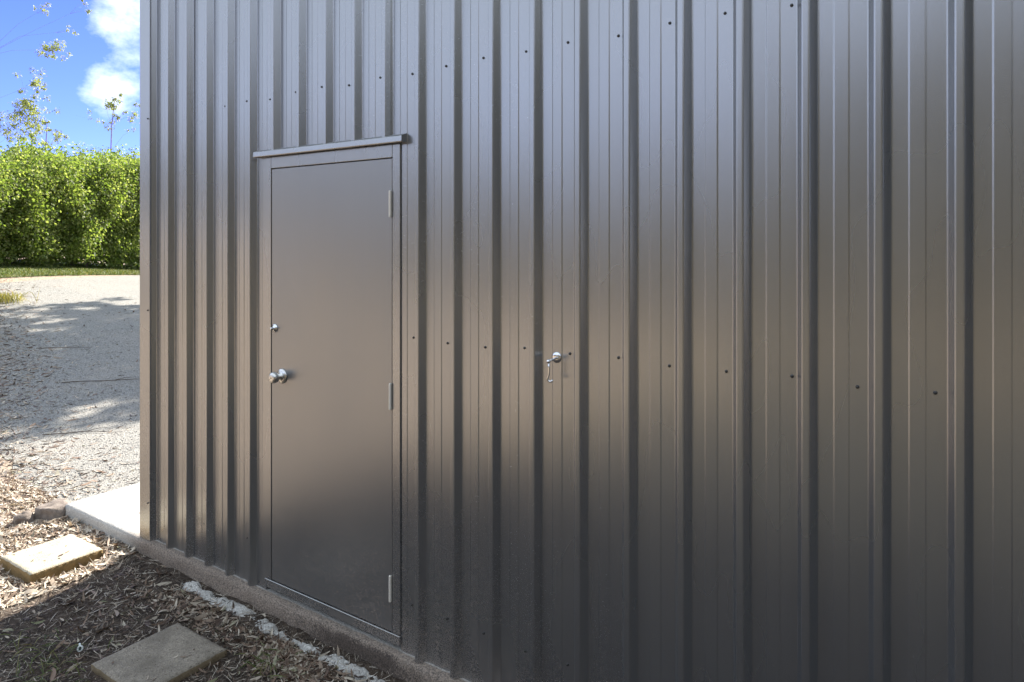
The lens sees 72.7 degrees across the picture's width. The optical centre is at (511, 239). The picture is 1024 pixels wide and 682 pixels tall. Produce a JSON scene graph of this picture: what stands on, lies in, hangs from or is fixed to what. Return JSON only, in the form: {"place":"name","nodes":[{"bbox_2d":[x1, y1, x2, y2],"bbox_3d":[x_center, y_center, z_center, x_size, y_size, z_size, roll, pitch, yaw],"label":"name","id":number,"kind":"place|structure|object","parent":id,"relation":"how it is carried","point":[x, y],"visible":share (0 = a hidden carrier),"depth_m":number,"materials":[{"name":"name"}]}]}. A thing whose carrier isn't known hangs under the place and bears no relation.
{"place":"outdoors","nodes":[
{"label":"outdoors","id":0,"kind":"place"},
{"bbox_2d":[0,275,139,501],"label":"driveway","id":1,"kind":"structure","parent":0,"point":[69,294],"depth_m":8.99,"materials":[{"name":"grey gravel"}]},
{"bbox_2d":[45,346,79,347],"bbox_3d":[-6.883,1.649,10.738,0.751,0.022,0.113,2,-1,-17],"label":"stick","id":2,"kind":"object","parent":1,"relation":"on","point":[62,347],"visible":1,"depth_m":10.69,"materials":[{"name":"wood"}]},
{"bbox_2d":[0,277,139,517],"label":"driveway debris","id":3,"kind":"object","parent":1,"relation":"on","point":[4,473],"visible":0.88,"depth_m":6.67,"materials":[{"name":"beige stone"}]},
{"bbox_2d":[43,427,106,434],"bbox_3d":[-4.122,1.849,6.740,0.702,0.023,0.169,0,0,-9],"label":"stick","id":4,"kind":"object","parent":1,"relation":"on","point":[74,432],"visible":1,"depth_m":6.71,"materials":[{"name":"brown wood"}]},
{"bbox_2d":[61,377,131,382],"bbox_3d":[-5.093,1.782,8.898,1.102,0.019,0.215,2,-1,-20],"label":"stick","id":5,"kind":"object","parent":1,"relation":"on","point":[101,380],"visible":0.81,"depth_m":8.83,"materials":[{"name":"brown wood"}]},
{"bbox_2d":[0,0,139,158],"label":"sky","id":6,"kind":"structure","parent":0,"point":[104,62],"materials":[{"name":"blue"}]},
{"bbox_2d":[0,255,405,681],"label":"ground","id":7,"kind":"structure","parent":0,"point":[93,606],"depth_m":3.38,"materials":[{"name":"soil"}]},
{"bbox_2d":[0,289,39,305],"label":"grass tuft","id":8,"kind":"object","parent":7,"relation":"on","point":[8,297],"visible":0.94,"depth_m":13.54,"materials":[{"name":"plant"}]},
{"bbox_2d":[13,511,34,526],"bbox_3d":[-3.217,1.854,4.590,0.132,0.137,0.108,0,0,-17],"label":"rock","id":9,"kind":"object","parent":7,"relation":"on","point":[26,516],"visible":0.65,"depth_m":4.56,"materials":[{"name":"stone"}]},
{"bbox_2d":[0,0,91,151],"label":"gum tree","id":10,"kind":"object","parent":7,"relation":"on","point":[25,104],"visible":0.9,"depth_m":34.27,"materials":[{"name":"green plant"}]},
{"bbox_2d":[0,534,102,584],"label":"paving stone","id":11,"kind":"object","parent":7,"relation":"on","point":[39,568],"visible":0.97,"depth_m":3.97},
{"bbox_2d":[41,120,61,141],"bbox_3d":[-24.375,-3.027,36.740,1.206,6.843,0.764,0,0,-9],"label":"gum tree","id":12,"kind":"object","parent":7,"relation":"on","point":[45,123],"visible":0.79,"depth_m":36.70,"materials":[{"name":"green plant"}]},
{"bbox_2d":[34,498,70,520],"bbox_3d":[-3.078,1.870,4.684,0.252,0.206,0.192,0,0,14],"label":"rock","id":13,"kind":"object","parent":7,"relation":"on","point":[53,509],"visible":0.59,"depth_m":4.62,"materials":[{"name":"stone"}]},
{"bbox_2d":[0,478,135,607],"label":"pale leaf litter","id":14,"kind":"object","parent":7,"relation":"on","point":[64,576],"visible":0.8,"depth_m":4.30,"materials":[{"name":"beige plant"}]},
{"bbox_2d":[0,131,139,269],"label":"hedge","id":15,"kind":"object","parent":7,"relation":"on","point":[75,209],"visible":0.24,"depth_m":19.51,"materials":[{"name":"green plant"}]},
{"bbox_2d":[0,261,139,277],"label":"grass verge","id":16,"kind":"object","parent":7,"relation":"on","point":[46,268],"depth_m":18.68,"materials":[{"name":"green plant"}]},
{"bbox_2d":[77,643,83,651],"bbox_3d":[-1.962,1.853,3.163,0.032,0.030,0.022,0,0,21],"label":"plastic cap","id":17,"kind":"object","parent":7,"relation":"on","point":[80,647],"visible":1,"depth_m":3.16,"materials":[{"name":"white plastic"}]},
{"bbox_2d":[87,91,139,150],"bbox_3d":[-20.847,-3.677,36.680,3.771,8.460,1.615,0,0,-7],"label":"gum tree","id":18,"kind":"object","parent":7,"relation":"on","point":[113,108],"visible":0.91,"depth_m":36.53,"materials":[{"name":"green plant"}]},
{"bbox_2d":[0,628,285,681],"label":"mulch","id":19,"kind":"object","parent":7,"relation":"on","point":[55,666],"depth_m":3.07,"materials":[{"name":"brown wood"}]},
{"bbox_2d":[91,623,226,681],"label":"paving stone","id":20,"kind":"object","parent":7,"relation":"on","point":[134,662],"visible":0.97,"depth_m":3.06,"materials":[{"name":"concrete"}]},
{"bbox_2d":[13,508,193,680],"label":"stray leaves","id":21,"kind":"object","parent":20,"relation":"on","point":[68,551],"visible":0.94,"depth_m":3.93,"materials":[{"name":"brown plant"}]},
{"bbox_2d":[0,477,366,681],"bbox_3d":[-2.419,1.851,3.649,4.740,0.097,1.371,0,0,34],"label":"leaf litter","id":22,"kind":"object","parent":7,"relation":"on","point":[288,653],"visible":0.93,"depth_m":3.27,"materials":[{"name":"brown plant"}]},
{"bbox_2d":[0,500,392,681],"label":"twigs","id":23,"kind":"object","parent":7,"relation":"on","point":[138,620],"visible":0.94,"depth_m":3.37,"materials":[{"name":"brown wood"}]},
{"bbox_2d":[65,483,469,681],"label":"concrete slab","id":24,"kind":"structure","parent":7,"relation":"on","point":[104,513],"depth_m":3.51,"materials":[{"name":"grey concrete"}]},
{"bbox_2d":[140,0,1023,681],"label":"shed","id":25,"kind":"structure","parent":24,"relation":"on","point":[580,340],"depth_m":2.45,"materials":[{"name":"paint"}]},
{"bbox_2d":[269,158,392,630],"bbox_3d":[-0.867,0.671,3.231,0.827,2.050,0.105,0,0,34],"label":"door","id":26,"kind":"structure","parent":25,"relation":"in","point":[331,377],"depth_m":3.22,"materials":[{"name":"paint"}]},
{"bbox_2d":[182,581,384,681],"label":"mortar spill","id":27,"kind":"object","parent":7,"relation":"on","point":[240,608],"visible":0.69,"depth_m":3.27,"materials":[{"name":"grey concrete"}]}
]}

